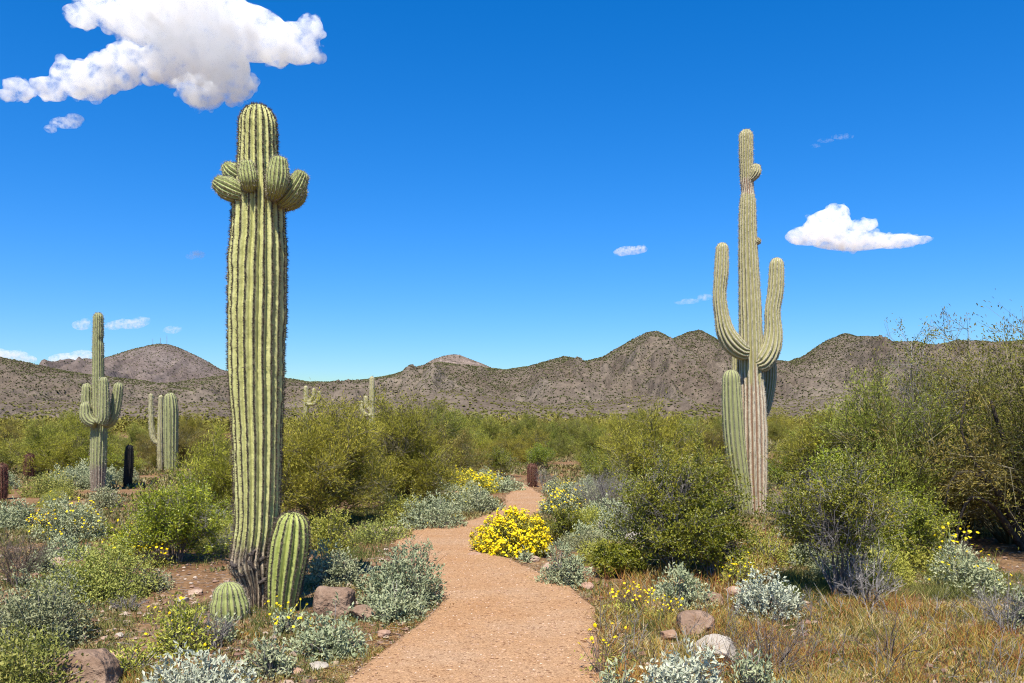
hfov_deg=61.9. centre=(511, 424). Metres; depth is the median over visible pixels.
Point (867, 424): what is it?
palo verde
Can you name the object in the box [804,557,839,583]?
brittlebush
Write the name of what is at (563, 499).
brittlebush
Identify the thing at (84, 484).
brittlebush
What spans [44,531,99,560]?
brittlebush
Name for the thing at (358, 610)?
rock
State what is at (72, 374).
scrub
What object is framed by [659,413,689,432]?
palo verde
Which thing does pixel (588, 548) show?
bursage
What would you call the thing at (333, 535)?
bursage
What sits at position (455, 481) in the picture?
bursage
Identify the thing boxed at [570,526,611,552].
bursage
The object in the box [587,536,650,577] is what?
creosote bush
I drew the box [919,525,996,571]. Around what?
wildflower
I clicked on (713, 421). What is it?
palo verde
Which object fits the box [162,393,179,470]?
saguaro
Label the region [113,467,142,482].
brittlebush
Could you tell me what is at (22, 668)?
bursage
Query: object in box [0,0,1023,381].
sky
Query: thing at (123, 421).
desert scrub
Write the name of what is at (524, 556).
brittlebush
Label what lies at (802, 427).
palo verde
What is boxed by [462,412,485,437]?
palo verde
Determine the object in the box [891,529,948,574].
bursage
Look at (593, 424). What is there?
palo verde
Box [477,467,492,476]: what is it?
brittlebush
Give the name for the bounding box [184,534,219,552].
bursage
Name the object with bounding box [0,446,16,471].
creosote bush
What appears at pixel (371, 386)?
saguaro
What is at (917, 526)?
creosote bush
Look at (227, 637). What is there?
brittlebush
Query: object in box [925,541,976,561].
bursage
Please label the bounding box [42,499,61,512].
bursage
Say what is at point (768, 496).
bursage
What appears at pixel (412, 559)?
dry stalks
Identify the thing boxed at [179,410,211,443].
palo verde
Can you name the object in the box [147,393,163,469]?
saguaro
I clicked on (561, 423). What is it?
palo verde
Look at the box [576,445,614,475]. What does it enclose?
creosote bush
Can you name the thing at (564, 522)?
creosote bush
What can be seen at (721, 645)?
boulder
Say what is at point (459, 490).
brittlebush
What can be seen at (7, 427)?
palo verde
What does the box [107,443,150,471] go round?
creosote bush
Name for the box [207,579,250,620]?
barrel cactus
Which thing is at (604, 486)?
dry shrub
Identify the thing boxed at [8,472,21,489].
brittlebush
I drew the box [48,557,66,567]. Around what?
rock
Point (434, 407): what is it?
palo verde
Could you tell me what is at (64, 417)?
palo verde
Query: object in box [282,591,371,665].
brittlebush
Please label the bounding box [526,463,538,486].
barrel cactus
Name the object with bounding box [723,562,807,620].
brittlebush
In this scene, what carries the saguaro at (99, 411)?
on the ground at (978, 542)
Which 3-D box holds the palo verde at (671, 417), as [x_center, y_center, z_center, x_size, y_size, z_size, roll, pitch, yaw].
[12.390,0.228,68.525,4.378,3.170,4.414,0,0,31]
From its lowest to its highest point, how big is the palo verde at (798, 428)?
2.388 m
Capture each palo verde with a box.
[0,412,83,473]
[0,413,24,451]
[0,418,30,455]
[0,426,23,451]
[11,412,123,476]
[14,418,67,470]
[31,405,88,441]
[72,424,133,456]
[111,421,150,454]
[127,418,201,468]
[142,420,157,439]
[155,417,284,512]
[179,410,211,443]
[180,422,232,466]
[222,379,416,524]
[283,428,297,441]
[293,412,323,438]
[339,417,382,447]
[344,382,482,508]
[375,412,390,443]
[386,396,477,466]
[391,405,494,473]
[425,401,487,472]
[435,405,478,446]
[441,409,492,461]
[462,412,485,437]
[469,413,509,443]
[477,430,524,462]
[497,418,530,448]
[500,422,513,435]
[506,423,561,464]
[511,412,550,431]
[519,411,544,441]
[525,421,569,458]
[533,420,576,454]
[548,414,579,440]
[554,416,593,454]
[564,422,613,461]
[575,415,608,435]
[589,412,677,476]
[590,418,688,481]
[594,387,750,498]
[597,403,683,474]
[598,407,629,436]
[659,410,684,429]
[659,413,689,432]
[666,415,718,450]
[684,415,726,463]
[703,412,721,432]
[704,414,722,442]
[761,396,903,522]
[767,405,801,440]
[767,420,789,440]
[768,410,847,462]
[785,404,853,443]
[787,410,825,439]
[800,344,996,540]
[831,304,1023,550]
[854,334,1023,538]
[922,300,1023,549]
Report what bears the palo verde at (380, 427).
on the ground at (978, 542)
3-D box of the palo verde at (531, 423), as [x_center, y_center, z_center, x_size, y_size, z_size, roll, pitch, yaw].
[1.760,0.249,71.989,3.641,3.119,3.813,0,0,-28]
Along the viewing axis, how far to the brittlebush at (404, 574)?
8.12 m
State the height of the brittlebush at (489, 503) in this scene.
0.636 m
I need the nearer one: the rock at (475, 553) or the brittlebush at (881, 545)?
the brittlebush at (881, 545)
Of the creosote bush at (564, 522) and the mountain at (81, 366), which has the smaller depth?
the creosote bush at (564, 522)
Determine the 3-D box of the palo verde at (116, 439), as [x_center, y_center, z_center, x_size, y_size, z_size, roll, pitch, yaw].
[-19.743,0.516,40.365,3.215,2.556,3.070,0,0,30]
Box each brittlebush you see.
[0,495,37,530]
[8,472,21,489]
[20,546,62,572]
[27,491,110,541]
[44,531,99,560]
[45,474,72,490]
[47,461,75,480]
[54,466,89,489]
[69,458,88,476]
[77,461,113,483]
[79,471,115,489]
[106,463,122,481]
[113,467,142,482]
[136,640,258,682]
[201,612,242,642]
[237,624,303,679]
[266,596,310,632]
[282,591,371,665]
[304,538,366,586]
[354,535,447,611]
[359,575,429,626]
[381,487,411,502]
[393,489,467,529]
[432,489,476,512]
[438,478,467,497]
[439,467,500,493]
[460,482,505,512]
[462,479,487,497]
[468,505,552,559]
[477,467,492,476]
[490,472,529,492]
[515,545,534,562]
[531,538,593,590]
[536,478,587,515]
[541,474,562,492]
[556,477,577,492]
[563,520,604,547]
[573,474,601,488]
[575,484,595,500]
[581,493,617,521]
[591,497,638,541]
[591,649,635,682]
[616,477,635,492]
[630,630,724,682]
[646,561,718,612]
[721,640,790,682]
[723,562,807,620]
[775,519,823,538]
[785,542,840,568]
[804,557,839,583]
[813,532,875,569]
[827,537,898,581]
[867,537,893,557]
[917,522,1011,599]
[994,585,1023,631]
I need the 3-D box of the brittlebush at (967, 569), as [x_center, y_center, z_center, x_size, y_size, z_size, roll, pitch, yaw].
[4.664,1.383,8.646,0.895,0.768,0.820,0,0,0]
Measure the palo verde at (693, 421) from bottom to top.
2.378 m
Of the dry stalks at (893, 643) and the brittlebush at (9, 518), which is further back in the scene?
the brittlebush at (9, 518)
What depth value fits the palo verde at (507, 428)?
82.85 m
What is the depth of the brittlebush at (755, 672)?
5.29 m
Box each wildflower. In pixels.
[16,512,55,532]
[119,543,177,569]
[570,623,636,680]
[603,581,677,617]
[643,594,683,620]
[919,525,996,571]
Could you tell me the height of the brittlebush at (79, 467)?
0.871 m
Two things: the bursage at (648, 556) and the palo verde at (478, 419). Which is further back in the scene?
the palo verde at (478, 419)
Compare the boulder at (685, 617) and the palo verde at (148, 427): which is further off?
the palo verde at (148, 427)
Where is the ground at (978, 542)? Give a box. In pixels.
[0,432,1023,682]
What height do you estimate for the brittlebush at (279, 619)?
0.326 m
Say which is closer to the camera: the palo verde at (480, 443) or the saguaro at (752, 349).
the saguaro at (752, 349)
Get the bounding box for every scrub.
[0,357,201,405]
[0,390,1016,421]
[0,412,898,437]
[42,343,226,382]
[125,329,1023,407]
[427,354,486,366]
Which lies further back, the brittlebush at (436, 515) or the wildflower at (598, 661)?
the brittlebush at (436, 515)
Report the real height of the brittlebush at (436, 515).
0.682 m
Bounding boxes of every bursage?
[0,555,102,656]
[0,619,95,682]
[13,468,84,497]
[22,531,165,605]
[33,493,63,507]
[39,490,64,499]
[40,481,74,497]
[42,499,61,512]
[47,493,70,507]
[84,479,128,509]
[102,518,154,561]
[110,638,172,679]
[126,563,175,592]
[129,509,157,528]
[134,584,219,658]
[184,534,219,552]
[203,523,231,547]
[207,513,233,540]
[212,534,232,552]
[305,505,357,554]
[345,510,415,545]
[374,488,427,526]
[438,469,464,492]
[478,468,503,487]
[559,530,587,549]
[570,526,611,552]
[573,536,612,565]
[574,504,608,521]
[579,482,601,500]
[643,551,681,563]
[714,549,768,585]
[737,522,809,566]
[766,481,785,505]
[840,539,919,587]
[873,541,918,577]
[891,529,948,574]
[923,555,961,575]
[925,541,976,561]
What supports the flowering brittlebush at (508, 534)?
on the ground at (978, 542)
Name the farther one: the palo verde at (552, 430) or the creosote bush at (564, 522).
the palo verde at (552, 430)
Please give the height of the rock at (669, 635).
0.104 m
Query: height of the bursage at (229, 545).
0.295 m
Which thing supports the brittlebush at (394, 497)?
on the ground at (978, 542)
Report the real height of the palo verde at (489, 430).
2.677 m
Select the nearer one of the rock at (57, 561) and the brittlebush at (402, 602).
the brittlebush at (402, 602)
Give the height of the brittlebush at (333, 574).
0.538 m
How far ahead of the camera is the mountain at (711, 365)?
1713.56 m
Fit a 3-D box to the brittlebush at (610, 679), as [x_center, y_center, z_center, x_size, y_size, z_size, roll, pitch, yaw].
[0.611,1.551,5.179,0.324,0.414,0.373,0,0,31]
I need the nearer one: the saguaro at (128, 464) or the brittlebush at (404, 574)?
the brittlebush at (404, 574)
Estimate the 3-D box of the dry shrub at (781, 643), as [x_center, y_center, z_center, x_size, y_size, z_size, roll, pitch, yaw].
[1.775,1.464,5.846,0.827,0.568,0.874,0,0,0]
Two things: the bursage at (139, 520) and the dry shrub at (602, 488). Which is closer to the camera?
the bursage at (139, 520)
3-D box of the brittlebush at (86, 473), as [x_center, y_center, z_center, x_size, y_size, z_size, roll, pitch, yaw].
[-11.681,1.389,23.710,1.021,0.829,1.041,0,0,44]
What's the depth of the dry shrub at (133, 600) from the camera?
7.87 m
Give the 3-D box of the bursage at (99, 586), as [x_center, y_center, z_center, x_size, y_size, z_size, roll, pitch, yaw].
[-4.158,1.416,8.497,1.212,0.684,1.172,0,0,0]
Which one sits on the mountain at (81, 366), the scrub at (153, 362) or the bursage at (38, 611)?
the scrub at (153, 362)
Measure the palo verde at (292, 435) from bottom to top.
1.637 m
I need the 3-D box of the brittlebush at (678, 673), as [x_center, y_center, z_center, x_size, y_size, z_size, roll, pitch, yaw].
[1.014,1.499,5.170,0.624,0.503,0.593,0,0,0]
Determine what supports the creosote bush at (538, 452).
on the ground at (978, 542)
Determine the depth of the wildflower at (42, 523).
13.73 m
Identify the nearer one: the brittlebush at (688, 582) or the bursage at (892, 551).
the brittlebush at (688, 582)
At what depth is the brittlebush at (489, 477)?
23.35 m
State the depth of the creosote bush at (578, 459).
32.40 m
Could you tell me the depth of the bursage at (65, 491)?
19.65 m
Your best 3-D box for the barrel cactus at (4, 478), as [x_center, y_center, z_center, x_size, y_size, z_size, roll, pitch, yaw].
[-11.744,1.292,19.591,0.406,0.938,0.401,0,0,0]
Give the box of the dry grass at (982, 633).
[115,522,1023,682]
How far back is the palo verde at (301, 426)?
72.89 m
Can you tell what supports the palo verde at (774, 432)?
on the ground at (978, 542)
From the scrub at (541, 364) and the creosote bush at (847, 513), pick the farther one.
the scrub at (541, 364)
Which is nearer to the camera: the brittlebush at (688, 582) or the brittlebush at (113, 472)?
the brittlebush at (688, 582)
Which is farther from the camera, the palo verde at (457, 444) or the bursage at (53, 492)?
the palo verde at (457, 444)
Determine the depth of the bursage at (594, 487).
19.21 m
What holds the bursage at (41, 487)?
on the ground at (978, 542)
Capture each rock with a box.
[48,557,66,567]
[187,589,202,594]
[291,667,302,674]
[309,661,328,670]
[313,586,355,617]
[346,604,376,619]
[378,629,390,638]
[468,552,480,554]
[530,555,539,561]
[579,582,593,589]
[660,629,676,639]
[702,591,724,606]
[727,586,740,595]
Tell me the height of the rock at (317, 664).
0.071 m
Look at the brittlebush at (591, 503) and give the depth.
14.88 m
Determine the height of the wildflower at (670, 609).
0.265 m
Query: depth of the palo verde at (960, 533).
12.70 m
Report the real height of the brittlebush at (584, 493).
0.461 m
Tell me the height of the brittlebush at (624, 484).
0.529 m
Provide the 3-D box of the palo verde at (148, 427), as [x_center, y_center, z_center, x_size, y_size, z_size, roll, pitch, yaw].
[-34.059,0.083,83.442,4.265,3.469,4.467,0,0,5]
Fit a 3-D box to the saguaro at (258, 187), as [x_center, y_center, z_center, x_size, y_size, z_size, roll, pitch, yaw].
[-2.303,-0.635,7.959,0.871,4.797,0.679,0,0,19]
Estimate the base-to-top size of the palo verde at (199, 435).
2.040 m
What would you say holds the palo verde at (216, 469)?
on the ground at (978, 542)
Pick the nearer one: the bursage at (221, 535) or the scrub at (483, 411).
the bursage at (221, 535)
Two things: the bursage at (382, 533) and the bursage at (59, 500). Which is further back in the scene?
the bursage at (59, 500)
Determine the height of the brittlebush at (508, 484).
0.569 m
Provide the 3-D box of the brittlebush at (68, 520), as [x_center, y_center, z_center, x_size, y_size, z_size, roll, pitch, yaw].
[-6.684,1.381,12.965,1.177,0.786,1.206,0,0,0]
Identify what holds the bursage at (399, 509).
on the ground at (978, 542)
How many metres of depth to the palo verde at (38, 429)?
32.23 m
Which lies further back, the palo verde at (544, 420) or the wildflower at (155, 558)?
the palo verde at (544, 420)
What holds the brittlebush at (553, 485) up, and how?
on the ground at (978, 542)
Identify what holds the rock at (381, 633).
on the ground at (978, 542)
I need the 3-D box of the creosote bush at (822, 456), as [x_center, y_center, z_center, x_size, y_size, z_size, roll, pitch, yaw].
[4.622,0.936,11.597,2.164,1.694,1.943,0,0,-34]
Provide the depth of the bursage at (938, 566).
9.64 m
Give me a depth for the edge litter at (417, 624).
6.93 m
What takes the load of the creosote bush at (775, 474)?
on the ground at (978, 542)
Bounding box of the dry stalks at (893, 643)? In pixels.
[850,595,932,663]
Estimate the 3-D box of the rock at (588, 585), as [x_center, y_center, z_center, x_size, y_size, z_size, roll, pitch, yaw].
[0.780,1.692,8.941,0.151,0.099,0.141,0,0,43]
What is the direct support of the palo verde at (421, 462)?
on the ground at (978, 542)
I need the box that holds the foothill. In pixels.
[0,390,1018,420]
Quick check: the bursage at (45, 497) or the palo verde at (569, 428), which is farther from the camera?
the palo verde at (569, 428)
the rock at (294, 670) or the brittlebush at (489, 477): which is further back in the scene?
the brittlebush at (489, 477)
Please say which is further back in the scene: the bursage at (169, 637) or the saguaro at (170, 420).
the saguaro at (170, 420)
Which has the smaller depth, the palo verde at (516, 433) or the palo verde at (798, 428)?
the palo verde at (798, 428)
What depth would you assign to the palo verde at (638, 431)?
23.43 m
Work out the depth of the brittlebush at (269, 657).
5.85 m
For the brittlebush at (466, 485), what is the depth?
19.73 m
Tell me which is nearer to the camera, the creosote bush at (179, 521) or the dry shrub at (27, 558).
the dry shrub at (27, 558)
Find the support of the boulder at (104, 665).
on the ground at (978, 542)
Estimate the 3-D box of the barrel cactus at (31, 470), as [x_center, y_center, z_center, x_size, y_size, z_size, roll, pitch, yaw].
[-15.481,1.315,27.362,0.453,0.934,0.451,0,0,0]
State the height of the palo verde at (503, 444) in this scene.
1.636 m
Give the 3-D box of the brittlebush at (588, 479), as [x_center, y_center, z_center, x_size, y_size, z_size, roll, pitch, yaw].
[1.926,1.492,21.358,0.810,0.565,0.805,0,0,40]
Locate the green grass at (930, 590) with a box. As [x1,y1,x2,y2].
[0,490,1023,682]
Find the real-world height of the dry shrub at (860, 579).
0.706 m
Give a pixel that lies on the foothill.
(684, 406)
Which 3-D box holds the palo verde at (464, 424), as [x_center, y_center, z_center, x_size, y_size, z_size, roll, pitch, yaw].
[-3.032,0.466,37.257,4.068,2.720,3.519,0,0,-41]
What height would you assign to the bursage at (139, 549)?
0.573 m
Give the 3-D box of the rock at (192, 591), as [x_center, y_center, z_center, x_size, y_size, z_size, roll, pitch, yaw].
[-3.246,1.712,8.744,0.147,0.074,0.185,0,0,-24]
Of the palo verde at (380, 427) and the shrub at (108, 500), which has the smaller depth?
the shrub at (108, 500)
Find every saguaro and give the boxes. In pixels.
[78,312,123,490]
[122,444,134,486]
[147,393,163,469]
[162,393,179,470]
[211,101,310,609]
[264,510,311,611]
[303,385,321,429]
[359,375,374,425]
[712,128,785,513]
[720,369,753,515]
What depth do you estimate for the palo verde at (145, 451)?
33.19 m
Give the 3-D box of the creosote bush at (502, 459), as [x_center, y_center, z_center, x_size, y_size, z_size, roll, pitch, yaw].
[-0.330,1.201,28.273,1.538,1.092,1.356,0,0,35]
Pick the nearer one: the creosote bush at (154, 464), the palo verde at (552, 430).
the creosote bush at (154, 464)
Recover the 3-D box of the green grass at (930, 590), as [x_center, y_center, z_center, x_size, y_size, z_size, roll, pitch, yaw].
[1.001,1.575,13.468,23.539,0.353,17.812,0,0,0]
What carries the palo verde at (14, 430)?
on the ground at (978, 542)
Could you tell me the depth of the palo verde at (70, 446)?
27.74 m
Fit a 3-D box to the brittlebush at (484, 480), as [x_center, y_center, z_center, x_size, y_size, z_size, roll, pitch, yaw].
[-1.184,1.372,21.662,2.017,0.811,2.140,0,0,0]
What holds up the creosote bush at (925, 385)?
on the ground at (978, 542)
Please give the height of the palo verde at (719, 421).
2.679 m
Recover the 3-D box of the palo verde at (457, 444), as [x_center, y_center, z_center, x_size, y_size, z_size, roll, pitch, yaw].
[-2.447,0.581,26.472,3.265,2.427,3.292,0,0,35]
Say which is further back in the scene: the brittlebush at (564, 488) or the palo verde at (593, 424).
the palo verde at (593, 424)
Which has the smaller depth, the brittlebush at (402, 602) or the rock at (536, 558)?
the brittlebush at (402, 602)
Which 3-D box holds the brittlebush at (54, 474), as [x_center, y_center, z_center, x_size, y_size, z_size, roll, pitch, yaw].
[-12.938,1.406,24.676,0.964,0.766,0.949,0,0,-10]
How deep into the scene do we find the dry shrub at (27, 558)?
9.06 m
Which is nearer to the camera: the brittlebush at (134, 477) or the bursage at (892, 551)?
the bursage at (892, 551)
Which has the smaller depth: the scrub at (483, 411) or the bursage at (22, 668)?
the bursage at (22, 668)
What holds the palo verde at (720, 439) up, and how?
on the ground at (978, 542)
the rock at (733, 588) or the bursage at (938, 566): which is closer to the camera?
the rock at (733, 588)
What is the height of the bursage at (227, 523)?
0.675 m
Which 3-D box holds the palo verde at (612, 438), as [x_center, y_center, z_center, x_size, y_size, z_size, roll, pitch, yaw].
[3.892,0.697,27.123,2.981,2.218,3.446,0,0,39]
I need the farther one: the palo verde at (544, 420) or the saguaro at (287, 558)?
the palo verde at (544, 420)
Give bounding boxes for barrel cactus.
[0,463,9,499]
[22,452,35,478]
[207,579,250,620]
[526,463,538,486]
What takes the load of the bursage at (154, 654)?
on the ground at (978, 542)
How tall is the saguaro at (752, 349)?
7.539 m
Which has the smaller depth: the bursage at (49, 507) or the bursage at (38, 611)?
the bursage at (38, 611)
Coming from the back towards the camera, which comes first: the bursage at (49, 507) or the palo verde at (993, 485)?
the bursage at (49, 507)
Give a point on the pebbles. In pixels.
(379, 642)
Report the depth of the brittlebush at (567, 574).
9.04 m
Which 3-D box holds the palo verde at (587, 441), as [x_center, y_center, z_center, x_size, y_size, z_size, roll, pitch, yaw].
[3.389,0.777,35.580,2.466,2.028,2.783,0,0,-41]
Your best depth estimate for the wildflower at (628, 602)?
7.74 m
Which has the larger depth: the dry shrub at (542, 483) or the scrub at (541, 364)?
the scrub at (541, 364)
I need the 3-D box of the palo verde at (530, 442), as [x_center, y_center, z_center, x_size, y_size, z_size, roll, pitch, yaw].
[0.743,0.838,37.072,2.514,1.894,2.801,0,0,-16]
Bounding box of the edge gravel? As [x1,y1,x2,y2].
[343,489,617,675]
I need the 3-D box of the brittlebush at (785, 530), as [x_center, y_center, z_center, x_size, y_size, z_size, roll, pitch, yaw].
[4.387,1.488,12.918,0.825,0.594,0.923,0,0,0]
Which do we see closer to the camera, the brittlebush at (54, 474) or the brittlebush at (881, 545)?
the brittlebush at (881, 545)
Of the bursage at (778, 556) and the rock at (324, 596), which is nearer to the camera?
the rock at (324, 596)
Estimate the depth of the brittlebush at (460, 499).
16.72 m
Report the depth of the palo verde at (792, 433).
35.63 m
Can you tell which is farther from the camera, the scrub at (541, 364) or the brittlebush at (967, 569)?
the scrub at (541, 364)
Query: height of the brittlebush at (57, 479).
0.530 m
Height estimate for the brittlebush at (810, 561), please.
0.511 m
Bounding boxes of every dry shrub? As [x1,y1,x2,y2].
[0,527,56,586]
[108,593,150,610]
[193,608,237,647]
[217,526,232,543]
[536,467,558,491]
[569,456,637,510]
[588,478,615,493]
[708,601,840,677]
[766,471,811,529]
[830,538,904,604]
[962,568,1023,634]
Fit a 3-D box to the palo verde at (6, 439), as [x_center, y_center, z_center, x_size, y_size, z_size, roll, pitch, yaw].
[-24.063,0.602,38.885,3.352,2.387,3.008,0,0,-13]
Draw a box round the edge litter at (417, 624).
[307,486,648,682]
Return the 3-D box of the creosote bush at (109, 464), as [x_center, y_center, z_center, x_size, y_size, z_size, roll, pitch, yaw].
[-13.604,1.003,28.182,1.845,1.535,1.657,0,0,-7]
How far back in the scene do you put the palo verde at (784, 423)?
83.32 m
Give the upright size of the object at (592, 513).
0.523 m
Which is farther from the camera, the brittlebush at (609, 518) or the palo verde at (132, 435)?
the palo verde at (132, 435)
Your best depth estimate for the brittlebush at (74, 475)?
22.84 m
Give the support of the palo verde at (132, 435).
on the ground at (978, 542)
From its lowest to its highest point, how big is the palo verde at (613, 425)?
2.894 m
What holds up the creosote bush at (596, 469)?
on the ground at (978, 542)
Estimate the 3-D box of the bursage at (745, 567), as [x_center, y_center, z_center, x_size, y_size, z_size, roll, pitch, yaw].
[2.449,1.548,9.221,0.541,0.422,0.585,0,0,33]
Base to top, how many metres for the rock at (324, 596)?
0.350 m
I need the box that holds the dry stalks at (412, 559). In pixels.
[373,524,448,592]
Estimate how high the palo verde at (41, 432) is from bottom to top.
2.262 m
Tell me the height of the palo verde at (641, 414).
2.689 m
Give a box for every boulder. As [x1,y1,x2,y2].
[50,648,122,682]
[676,610,714,636]
[690,634,738,664]
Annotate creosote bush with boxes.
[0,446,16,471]
[3,449,19,466]
[65,438,123,471]
[97,462,233,562]
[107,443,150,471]
[144,454,163,467]
[482,445,524,476]
[524,442,560,468]
[541,504,598,542]
[573,446,598,468]
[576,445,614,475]
[576,454,630,484]
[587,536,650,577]
[595,431,760,573]
[676,482,758,579]
[752,436,921,596]
[767,442,801,492]
[773,434,925,541]
[852,313,1000,543]
[861,486,967,563]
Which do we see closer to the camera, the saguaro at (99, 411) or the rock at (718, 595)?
the rock at (718, 595)
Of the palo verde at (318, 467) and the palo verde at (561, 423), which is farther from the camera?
the palo verde at (561, 423)
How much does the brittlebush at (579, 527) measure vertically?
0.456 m
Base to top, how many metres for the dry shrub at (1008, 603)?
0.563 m
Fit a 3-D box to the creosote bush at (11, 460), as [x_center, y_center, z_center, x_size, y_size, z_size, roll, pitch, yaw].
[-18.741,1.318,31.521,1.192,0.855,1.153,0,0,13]
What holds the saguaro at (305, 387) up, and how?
on the ground at (978, 542)
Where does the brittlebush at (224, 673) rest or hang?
on the ground at (978, 542)
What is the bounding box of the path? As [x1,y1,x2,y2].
[345,484,603,682]
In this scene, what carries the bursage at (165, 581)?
on the ground at (978, 542)
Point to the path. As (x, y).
(426, 655)
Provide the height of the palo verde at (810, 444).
2.228 m
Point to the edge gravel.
(391, 642)
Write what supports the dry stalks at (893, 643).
on the ground at (978, 542)
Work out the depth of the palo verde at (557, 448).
42.70 m
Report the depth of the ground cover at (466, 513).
8.33 m
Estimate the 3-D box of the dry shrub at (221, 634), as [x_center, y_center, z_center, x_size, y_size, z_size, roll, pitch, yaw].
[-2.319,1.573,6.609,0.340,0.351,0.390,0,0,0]
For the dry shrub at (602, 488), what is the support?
on the ground at (978, 542)
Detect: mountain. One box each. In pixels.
[39,344,227,383]
[109,331,1023,407]
[428,354,490,367]
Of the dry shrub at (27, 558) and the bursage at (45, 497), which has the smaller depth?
the dry shrub at (27, 558)
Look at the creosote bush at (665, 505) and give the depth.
9.72 m
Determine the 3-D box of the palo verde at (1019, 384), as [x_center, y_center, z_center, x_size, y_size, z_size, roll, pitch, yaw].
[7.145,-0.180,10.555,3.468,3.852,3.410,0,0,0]
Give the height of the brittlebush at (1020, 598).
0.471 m
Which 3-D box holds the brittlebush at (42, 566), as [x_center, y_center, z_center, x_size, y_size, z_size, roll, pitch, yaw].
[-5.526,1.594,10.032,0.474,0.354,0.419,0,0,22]
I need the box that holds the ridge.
[0,357,198,405]
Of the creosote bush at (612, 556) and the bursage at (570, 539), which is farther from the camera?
the bursage at (570, 539)
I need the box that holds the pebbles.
[0,519,1023,682]
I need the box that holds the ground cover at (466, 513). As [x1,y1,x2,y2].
[0,437,1023,682]
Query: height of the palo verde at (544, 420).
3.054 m
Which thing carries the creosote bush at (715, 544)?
on the ground at (978, 542)
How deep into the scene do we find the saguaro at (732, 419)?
16.08 m
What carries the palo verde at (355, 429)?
on the ground at (978, 542)
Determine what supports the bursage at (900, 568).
on the ground at (978, 542)

